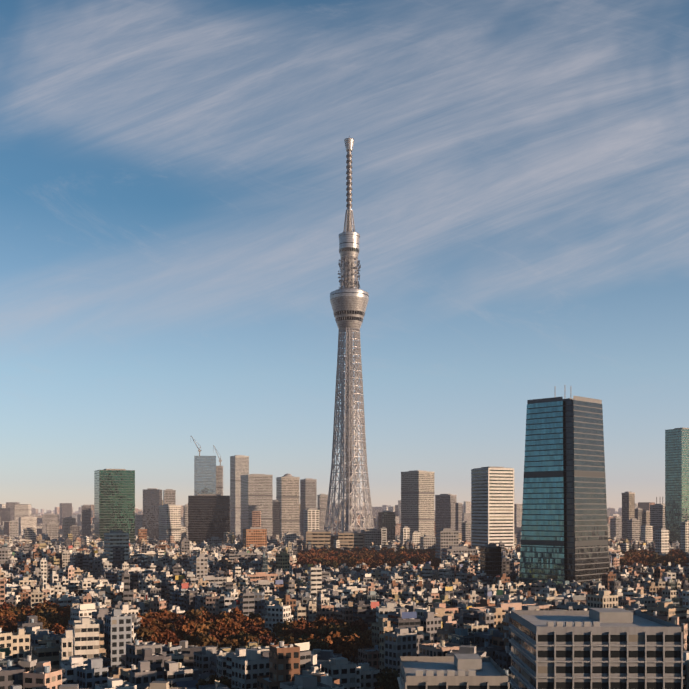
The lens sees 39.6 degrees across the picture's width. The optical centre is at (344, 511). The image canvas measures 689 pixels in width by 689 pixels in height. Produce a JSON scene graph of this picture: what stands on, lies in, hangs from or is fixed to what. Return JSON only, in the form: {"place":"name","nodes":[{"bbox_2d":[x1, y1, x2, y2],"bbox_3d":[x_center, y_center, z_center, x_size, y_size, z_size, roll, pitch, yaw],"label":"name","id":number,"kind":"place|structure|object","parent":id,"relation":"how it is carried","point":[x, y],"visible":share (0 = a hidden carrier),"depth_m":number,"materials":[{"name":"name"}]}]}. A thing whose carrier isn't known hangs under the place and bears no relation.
{"place":"outdoors","nodes":[
{"label":"outdoors","id":0,"kind":"place"},
{"bbox_2d":[350,647,367,664],"bbox_3d":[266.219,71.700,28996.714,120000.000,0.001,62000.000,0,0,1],"label":"ground","id":1,"kind":"structure","parent":0,"point":[356,657],"depth_m":466.34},
{"bbox_2d":[0,609,12,617],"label":"tree","id":2,"kind":"object","parent":1,"relation":"on","point":[2,611],"visible":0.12,"depth_m":539.46,"materials":[{"name":"brown plant"}]},
{"bbox_2d":[0,602,13,609],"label":"tree","id":3,"kind":"object","parent":1,"relation":"on","point":[4,606],"visible":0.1,"depth_m":568.77,"materials":[{"name":"brown plant"}]},
{"bbox_2d":[0,616,19,631],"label":"tree","id":4,"kind":"object","parent":1,"relation":"on","point":[12,624],"visible":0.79,"depth_m":499.49,"materials":[{"name":"brown plant"}]},
{"bbox_2d":[3,611,20,619],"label":"tree","id":5,"kind":"object","parent":1,"relation":"on","point":[6,614],"visible":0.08,"depth_m":538.15,"materials":[{"name":"brown plant"}]},
{"bbox_2d":[10,606,20,611],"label":"tree","id":6,"kind":"object","parent":1,"relation":"on","point":[14,608],"visible":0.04,"depth_m":559.47,"materials":[{"name":"brown plant"}]},
{"bbox_2d":[16,603,24,608],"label":"tree","id":7,"kind":"object","parent":1,"relation":"on","point":[18,605],"depth_m":584.59,"materials":[{"name":"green plant"}]},
{"bbox_2d":[16,612,27,621],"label":"tree","id":8,"kind":"object","parent":1,"relation":"on","point":[23,617],"visible":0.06,"depth_m":514.44,"materials":[{"name":"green plant"}]},
{"bbox_2d":[17,609,28,615],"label":"tree","id":9,"kind":"object","parent":1,"relation":"on","point":[22,611],"visible":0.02,"depth_m":543.16,"materials":[{"name":"brown plant"}]},
{"bbox_2d":[24,603,41,610],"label":"tree","id":10,"kind":"object","parent":1,"relation":"on","point":[29,608],"visible":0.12,"depth_m":571.66,"materials":[{"name":"brown plant"}]},
{"bbox_2d":[31,609,52,618],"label":"tree","id":11,"kind":"object","parent":1,"relation":"on","point":[40,612],"visible":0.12,"depth_m":523.73,"materials":[{"name":"brown plant"}]},
{"bbox_2d":[29,603,57,613],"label":"tree","id":12,"kind":"object","parent":1,"relation":"on","point":[44,607],"visible":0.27,"depth_m":558.41,"materials":[{"name":"brown plant"}]},
{"bbox_2d":[37,615,52,629],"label":"tree","id":13,"kind":"object","parent":1,"relation":"on","point":[47,624],"visible":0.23,"depth_m":496.32,"materials":[{"name":"brown plant"}]},
{"bbox_2d":[46,616,65,626],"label":"tree","id":14,"kind":"object","parent":1,"relation":"on","point":[50,620],"visible":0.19,"depth_m":508.84,"materials":[{"name":"brown plant"}]},
{"bbox_2d":[48,602,63,612],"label":"tree","id":15,"kind":"object","parent":1,"relation":"on","point":[59,608],"visible":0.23,"depth_m":578.92,"materials":[{"name":"brown plant"}]},
{"bbox_2d":[47,610,64,617],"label":"tree","id":16,"kind":"object","parent":1,"relation":"on","point":[61,615],"visible":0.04,"depth_m":539.06,"materials":[{"name":"brown plant"}]},
{"bbox_2d":[49,623,67,634],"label":"tree","id":17,"kind":"object","parent":1,"relation":"on","point":[57,629],"visible":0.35,"depth_m":494.46,"materials":[{"name":"brown plant"}]},
{"bbox_2d":[49,614,70,629],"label":"tree","id":18,"kind":"object","parent":1,"relation":"on","point":[57,617],"visible":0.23,"depth_m":516.31,"materials":[{"name":"brown plant"}]},
{"bbox_2d":[62,606,69,615],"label":"tree","id":19,"kind":"object","parent":1,"relation":"on","point":[66,610],"visible":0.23,"depth_m":566.56,"materials":[{"name":"brown plant"}]},
{"bbox_2d":[141,610,150,616],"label":"tree","id":20,"kind":"object","parent":1,"relation":"on","point":[145,614],"visible":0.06,"depth_m":529.85,"materials":[{"name":"brown plant"}]},
{"bbox_2d":[135,627,160,642],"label":"tree","id":21,"kind":"object","parent":1,"relation":"on","point":[144,634],"visible":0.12,"depth_m":431.60,"materials":[{"name":"brown plant"}]},
{"bbox_2d":[137,622,162,638],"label":"tree","id":22,"kind":"object","parent":1,"relation":"on","point":[151,626],"visible":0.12,"depth_m":454.27,"materials":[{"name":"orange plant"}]},
{"bbox_2d":[145,629,168,642],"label":"tree","id":23,"kind":"object","parent":1,"relation":"on","point":[158,633],"visible":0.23,"depth_m":431.16,"materials":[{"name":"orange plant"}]},
{"bbox_2d":[143,612,173,623],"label":"tree","id":24,"kind":"object","parent":1,"relation":"on","point":[167,619],"visible":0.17,"depth_m":495.50,"materials":[{"name":"brown plant"}]},
{"bbox_2d":[151,619,176,631],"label":"tree","id":25,"kind":"object","parent":1,"relation":"on","point":[168,626],"visible":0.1,"depth_m":465.88,"materials":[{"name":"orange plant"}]},
{"bbox_2d":[153,610,176,620],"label":"tree","id":26,"kind":"object","parent":1,"relation":"on","point":[166,613],"visible":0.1,"depth_m":515.12,"materials":[{"name":"brown plant"}]},
{"bbox_2d":[157,608,176,617],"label":"tree","id":27,"kind":"object","parent":1,"relation":"on","point":[164,609],"visible":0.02,"depth_m":529.03,"materials":[{"name":"brown plant"}]},
{"bbox_2d":[158,629,180,644],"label":"tree","id":28,"kind":"object","parent":1,"relation":"on","point":[173,638],"visible":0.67,"depth_m":430.74,"materials":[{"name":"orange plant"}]},
{"bbox_2d":[173,632,185,640],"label":"tree","id":29,"kind":"object","parent":1,"relation":"on","point":[181,637],"visible":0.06,"depth_m":449.07,"materials":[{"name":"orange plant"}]},
{"bbox_2d":[173,621,195,635],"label":"tree","id":30,"kind":"object","parent":1,"relation":"on","point":[184,629],"visible":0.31,"depth_m":460.04,"materials":[{"name":"brown plant"}]},
{"bbox_2d":[171,615,197,627],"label":"tree","id":31,"kind":"object","parent":1,"relation":"on","point":[179,622],"visible":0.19,"depth_m":488.69,"materials":[{"name":"brown plant"}]},
{"bbox_2d":[188,609,202,619],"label":"tree","id":32,"kind":"object","parent":1,"relation":"on","point":[193,614],"visible":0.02,"depth_m":514.55,"materials":[{"name":"brown plant"}]},
{"bbox_2d":[184,607,211,619],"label":"tree","id":33,"kind":"object","parent":1,"relation":"on","point":[188,612],"visible":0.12,"depth_m":530.32,"materials":[{"name":"brown plant"}]},
{"bbox_2d":[184,624,215,644],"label":"tree","id":34,"kind":"object","parent":1,"relation":"on","point":[189,638],"visible":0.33,"depth_m":443.00,"materials":[{"name":"brown plant"}]},
{"bbox_2d":[190,638,212,646],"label":"tree","id":35,"kind":"object","parent":1,"relation":"on","point":[194,643],"visible":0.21,"depth_m":432.50,"materials":[{"name":"brown plant"}]},
{"bbox_2d":[191,632,215,646],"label":"tree","id":36,"kind":"object","parent":1,"relation":"on","point":[205,639],"visible":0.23,"depth_m":435.19,"materials":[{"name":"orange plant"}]},
{"bbox_2d":[195,611,212,622],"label":"tree","id":37,"kind":"object","parent":1,"relation":"on","point":[204,617],"visible":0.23,"depth_m":505.71,"materials":[{"name":"brown plant"}]},
{"bbox_2d":[195,674,231,688],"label":"tree","id":38,"kind":"object","parent":1,"relation":"on","point":[226,681],"visible":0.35,"depth_m":329.45,"materials":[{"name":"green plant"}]},
{"bbox_2d":[204,619,227,641],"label":"tree","id":39,"kind":"object","parent":1,"relation":"on","point":[212,624],"visible":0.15,"depth_m":464.20,"materials":[{"name":"brown plant"}]},
{"bbox_2d":[209,621,235,641],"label":"tree","id":40,"kind":"object","parent":1,"relation":"on","point":[223,631],"visible":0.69,"depth_m":459.38,"materials":[{"name":"brown plant"}]},
{"bbox_2d":[213,618,234,625],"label":"tree","id":41,"kind":"object","parent":1,"relation":"on","point":[223,621],"visible":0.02,"depth_m":490.97,"materials":[{"name":"brown plant"}]},
{"bbox_2d":[209,612,239,623],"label":"tree","id":42,"kind":"object","parent":1,"relation":"on","point":[216,617],"visible":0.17,"depth_m":505.78,"materials":[{"name":"brown plant"}]},
{"bbox_2d":[214,638,237,649],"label":"tree","id":43,"kind":"object","parent":1,"relation":"on","point":[228,643],"visible":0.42,"depth_m":431.56,"materials":[{"name":"brown plant"}]},
{"bbox_2d":[219,611,232,620],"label":"tree","id":44,"kind":"object","parent":1,"relation":"on","point":[225,616],"visible":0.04,"depth_m":503.90,"materials":[{"name":"brown plant"}]},
{"bbox_2d":[228,621,249,634],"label":"tree","id":45,"kind":"object","parent":1,"relation":"on","point":[235,626],"visible":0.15,"depth_m":469.20,"materials":[{"name":"brown plant"}]},
{"bbox_2d":[230,607,248,624],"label":"tree","id":46,"kind":"object","parent":1,"relation":"on","point":[237,613],"visible":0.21,"depth_m":521.17,"materials":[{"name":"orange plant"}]},
{"bbox_2d":[234,638,244,648],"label":"tree","id":47,"kind":"object","parent":1,"relation":"on","point":[239,642],"visible":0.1,"depth_m":435.89,"materials":[{"name":"brown plant"}]},
{"bbox_2d":[226,630,256,644],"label":"tree","id":48,"kind":"object","parent":1,"relation":"on","point":[240,636],"visible":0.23,"depth_m":449.95,"materials":[{"name":"brown plant"}]},
{"bbox_2d":[238,635,263,647],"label":"tree","id":49,"kind":"object","parent":1,"relation":"on","point":[248,639],"visible":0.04,"depth_m":433.37,"materials":[{"name":"brown plant"}]},
{"bbox_2d":[242,621,261,635],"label":"tree","id":50,"kind":"object","parent":1,"relation":"on","point":[253,630],"visible":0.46,"depth_m":481.03,"materials":[{"name":"brown plant"}]},
{"bbox_2d":[244,612,260,620],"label":"tree","id":51,"kind":"object","parent":1,"relation":"on","point":[253,616],"visible":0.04,"depth_m":529.96,"materials":[{"name":"brown plant"}]},
{"bbox_2d":[244,619,270,630],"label":"tree","id":52,"kind":"object","parent":1,"relation":"on","point":[255,621],"visible":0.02,"depth_m":489.42,"materials":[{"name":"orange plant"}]},
{"bbox_2d":[254,616,264,626],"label":"tree","id":53,"kind":"object","parent":1,"relation":"on","point":[262,621],"visible":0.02,"depth_m":522.73,"materials":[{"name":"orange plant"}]},
{"bbox_2d":[251,633,275,645],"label":"tree","id":54,"kind":"object","parent":1,"relation":"on","point":[267,639],"visible":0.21,"depth_m":436.21,"materials":[{"name":"brown plant"}]},
{"bbox_2d":[254,630,273,640],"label":"tree","id":55,"kind":"object","parent":1,"relation":"on","point":[261,633],"visible":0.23,"depth_m":459.51,"materials":[{"name":"brown plant"}]},
{"bbox_2d":[253,629,275,638],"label":"tree","id":56,"kind":"object","parent":1,"relation":"on","point":[272,633],"visible":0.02,"depth_m":466.55,"materials":[{"name":"brown plant"}]},
{"bbox_2d":[272,619,292,637],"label":"tree","id":57,"kind":"object","parent":1,"relation":"on","point":[278,628],"visible":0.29,"depth_m":481.89,"materials":[{"name":"brown plant"}]},
{"bbox_2d":[275,633,305,644],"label":"tree","id":58,"kind":"object","parent":1,"relation":"on","point":[287,640],"visible":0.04,"depth_m":414.15,"materials":[{"name":"brown plant"}]},
{"bbox_2d":[280,622,309,637],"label":"tree","id":59,"kind":"object","parent":1,"relation":"on","point":[285,632],"visible":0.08,"depth_m":466.93,"materials":[{"name":"brown plant"}]},
{"bbox_2d":[288,624,313,638],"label":"tree","id":60,"kind":"object","parent":1,"relation":"on","point":[298,631],"visible":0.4,"depth_m":455.58,"materials":[{"name":"brown plant"}]},
{"bbox_2d":[294,633,307,640],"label":"tree","id":61,"kind":"object","parent":1,"relation":"on","point":[304,636],"visible":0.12,"depth_m":448.04,"materials":[{"name":"brown plant"}]},
{"bbox_2d":[289,617,314,628],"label":"tree","id":62,"kind":"object","parent":1,"relation":"on","point":[301,621],"visible":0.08,"depth_m":486.18,"materials":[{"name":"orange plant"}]},
{"bbox_2d":[300,557,316,566],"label":"tree","id":63,"kind":"object","parent":1,"relation":"on","point":[306,562],"visible":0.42,"depth_m":1019.42,"materials":[{"name":"brown plant"}]},
{"bbox_2d":[305,634,321,646],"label":"tree","id":64,"kind":"object","parent":1,"relation":"on","point":[312,636],"depth_m":421.64,"materials":[{"name":"brown plant"}]},
{"bbox_2d":[310,626,320,639],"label":"tree","id":65,"kind":"object","parent":1,"relation":"on","point":[314,630],"visible":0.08,"depth_m":457.81,"materials":[{"name":"brown plant"}]},
{"bbox_2d":[308,639,330,650],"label":"tree","id":66,"kind":"object","parent":1,"relation":"on","point":[321,645],"visible":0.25,"depth_m":410.87,"materials":[{"name":"brown plant"}]},
{"bbox_2d":[310,615,328,628],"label":"tree","id":67,"kind":"object","parent":1,"relation":"on","point":[319,621],"visible":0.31,"depth_m":495.14,"materials":[{"name":"brown plant"}]},
{"bbox_2d":[322,560,331,565],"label":"tree","id":68,"kind":"object","parent":1,"relation":"on","point":[328,562],"visible":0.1,"depth_m":1024.38,"materials":[{"name":"brown plant"}]},
{"bbox_2d":[317,622,339,639],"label":"tree","id":69,"kind":"object","parent":1,"relation":"on","point":[324,631],"visible":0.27,"depth_m":448.14,"materials":[{"name":"green plant"}]},
{"bbox_2d":[324,551,334,555],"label":"tree","id":70,"kind":"object","parent":1,"relation":"on","point":[330,553],"visible":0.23,"depth_m":1201.60,"materials":[{"name":"brown plant"}]},
{"bbox_2d":[319,618,341,628],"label":"tree","id":71,"kind":"object","parent":1,"relation":"on","point":[329,621],"visible":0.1,"depth_m":488.81,"materials":[{"name":"brown plant"}]},
{"bbox_2d":[327,558,341,565],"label":"tree","id":72,"kind":"object","parent":1,"relation":"on","point":[336,560],"visible":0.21,"depth_m":1034.20,"materials":[{"name":"brown plant"}]},
{"bbox_2d":[327,561,342,568],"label":"tree","id":73,"kind":"object","parent":1,"relation":"on","point":[334,564],"visible":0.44,"depth_m":1010.71,"materials":[{"name":"brown plant"}]},
{"bbox_2d":[321,622,349,630],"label":"tree","id":74,"kind":"object","parent":1,"relation":"on","point":[341,626],"depth_m":473.58,"materials":[{"name":"brown plant"}]},
{"bbox_2d":[320,631,351,658],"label":"tree","id":75,"kind":"object","parent":1,"relation":"on","point":[339,648],"visible":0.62,"depth_m":416.69,"materials":[{"name":"brown plant"}]},
{"bbox_2d":[334,617,346,623],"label":"tree","id":76,"kind":"object","parent":1,"relation":"on","point":[338,620],"visible":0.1,"depth_m":500.66,"materials":[{"name":"brown plant"}]},
{"bbox_2d":[0,500,688,688],"bbox_3d":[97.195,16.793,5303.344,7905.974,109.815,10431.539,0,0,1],"label":"city buildings","id":77,"kind":"structure","parent":1,"relation":"on","point":[451,605],"depth_m":567.55,"materials":[{"name":"concrete"}]},
{"bbox_2d":[331,628,359,638],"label":"tree","id":78,"kind":"object","parent":1,"relation":"on","point":[341,631],"visible":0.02,"depth_m":442.97,"materials":[{"name":"brown plant"}]},
{"bbox_2d":[10,428,688,688],"bbox_3d":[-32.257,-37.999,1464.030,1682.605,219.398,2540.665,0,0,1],"label":"buildings","id":79,"kind":"structure","parent":1,"relation":"on","point":[606,648],"depth_m":1390.25,"materials":[{"name":"concrete"}]},
{"bbox_2d":[191,436,221,465],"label":"construction cranes","id":80,"kind":"object","parent":79,"relation":"on","point":[220,459],"visible":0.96,"depth_m":2425.41,"materials":[{"name":"grey paint"}]},
{"bbox_2d":[324,138,374,535],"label":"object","id":81,"kind":"structure","parent":1,"relation":"on","point":[348,301],"depth_m":1435.60,"materials":[{"name":"white metal"}]},
{"bbox_2d":[336,628,362,660],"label":"tree","id":82,"kind":"object","parent":1,"relation":"on","point":[348,633],"visible":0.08,"depth_m":439.03,"materials":[{"name":"brown plant"}]},
{"bbox_2d":[339,622,359,631],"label":"tree","id":83,"kind":"object","parent":1,"relation":"on","point":[355,628],"visible":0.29,"depth_m":486.32,"materials":[{"name":"brown plant"}]},
{"bbox_2d":[347,556,355,564],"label":"tree","id":84,"kind":"object","parent":1,"relation":"on","point":[352,559],"visible":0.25,"depth_m":1041.11,"materials":[{"name":"brown plant"}]},
{"bbox_2d":[340,633,366,662],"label":"tree","id":85,"kind":"object","parent":1,"relation":"on","point":[354,642],"visible":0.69,"depth_m":421.62,"materials":[{"name":"brown plant"}]},
{"bbox_2d":[348,561,358,567],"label":"tree","id":86,"kind":"object","parent":1,"relation":"on","point":[354,564],"visible":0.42,"depth_m":1005.37,"materials":[{"name":"brown plant"}]},
{"bbox_2d":[353,558,369,568],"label":"tree","id":87,"kind":"object","parent":1,"relation":"on","point":[362,560],"visible":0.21,"depth_m":1009.01,"materials":[{"name":"brown plant"}]},
{"bbox_2d":[358,628,371,647],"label":"tree","id":88,"kind":"object","parent":1,"relation":"on","point":[367,639],"visible":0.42,"depth_m":454.67,"materials":[{"name":"brown plant"}]},
{"bbox_2d":[369,559,377,567],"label":"tree","id":89,"kind":"object","parent":1,"relation":"on","point":[373,562],"visible":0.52,"depth_m":1023.82,"materials":[{"name":"brown plant"}]},
{"bbox_2d":[373,559,384,568],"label":"tree","id":90,"kind":"object","parent":1,"relation":"on","point":[379,562],"visible":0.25,"depth_m":1010.67,"materials":[{"name":"brown plant"}]},
{"bbox_2d":[375,670,399,688],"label":"tree","id":91,"kind":"object","parent":1,"relation":"on","point":[387,680],"visible":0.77,"depth_m":333.35,"materials":[{"name":"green plant"}]},
{"bbox_2d":[379,666,399,683],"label":"tree","id":92,"kind":"object","parent":1,"relation":"on","point":[388,670],"visible":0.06,"depth_m":343.99,"materials":[{"name":"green plant"}]},
{"bbox_2d":[385,560,394,566],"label":"tree","id":93,"kind":"object","parent":1,"relation":"on","point":[392,564],"visible":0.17,"depth_m":1009.26,"materials":[{"name":"brown plant"}]},
{"bbox_2d":[383,556,397,563],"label":"tree","id":94,"kind":"object","parent":1,"relation":"on","point":[392,560],"visible":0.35,"depth_m":1019.92,"materials":[{"name":"brown plant"}]},
{"bbox_2d":[397,560,413,564],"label":"tree","id":95,"kind":"object","parent":1,"relation":"on","point":[402,562],"visible":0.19,"depth_m":999.12,"materials":[{"name":"brown plant"}]},
{"bbox_2d":[404,554,414,559],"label":"tree","id":96,"kind":"object","parent":1,"relation":"on","point":[407,556],"visible":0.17,"depth_m":1129.94,"materials":[{"name":"brown plant"}]},
{"bbox_2d":[402,552,417,557],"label":"tree","id":97,"kind":"object","parent":1,"relation":"on","point":[411,554],"visible":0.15,"depth_m":1148.61,"materials":[{"name":"brown plant"}]},
{"bbox_2d":[411,558,426,565],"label":"tree","id":98,"kind":"object","parent":1,"relation":"on","point":[418,561],"visible":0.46,"depth_m":1006.33,"materials":[{"name":"brown plant"}]},
{"bbox_2d":[432,557,440,563],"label":"tree","id":99,"kind":"object","parent":1,"relation":"on","point":[437,559],"visible":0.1,"depth_m":1026.13,"materials":[{"name":"brown plant"}]},
{"bbox_2d":[434,561,439,568],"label":"tree","id":100,"kind":"object","parent":1,"relation":"on","point":[436,564],"visible":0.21,"depth_m":1012.54,"materials":[{"name":"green plant"}]},
{"bbox_2d":[519,396,608,590],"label":"glass tower","id":101,"kind":"structure","parent":1,"relation":"on","point":[564,532],"depth_m":715.53,"materials":[{"name":"glass"}]},
{"bbox_2d":[620,560,632,566],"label":"tree","id":102,"kind":"object","parent":1,"relation":"on","point":[629,563],"visible":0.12,"depth_m":992.84,"materials":[{"name":"brown plant"}]},
{"bbox_2d":[621,556,634,562],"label":"tree","id":103,"kind":"object","parent":1,"relation":"on","point":[628,558],"visible":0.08,"depth_m":1038.06,"materials":[{"name":"brown plant"}]},
{"bbox_2d":[652,557,665,563],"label":"tree","id":104,"kind":"object","parent":1,"relation":"on","point":[657,560],"visible":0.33,"depth_m":1047.14,"materials":[{"name":"brown plant"}]},
{"bbox_2d":[672,559,683,565],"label":"tree","id":105,"kind":"object","parent":1,"relation":"on","point":[679,561],"visible":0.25,"depth_m":999.57,"materials":[{"name":"brown plant"}]},
{"bbox_2d":[680,561,688,567],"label":"tree","id":106,"kind":"object","parent":1,"relation":"on","point":[683,563],"visible":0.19,"depth_m":987.02,"materials":[{"name":"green plant"}]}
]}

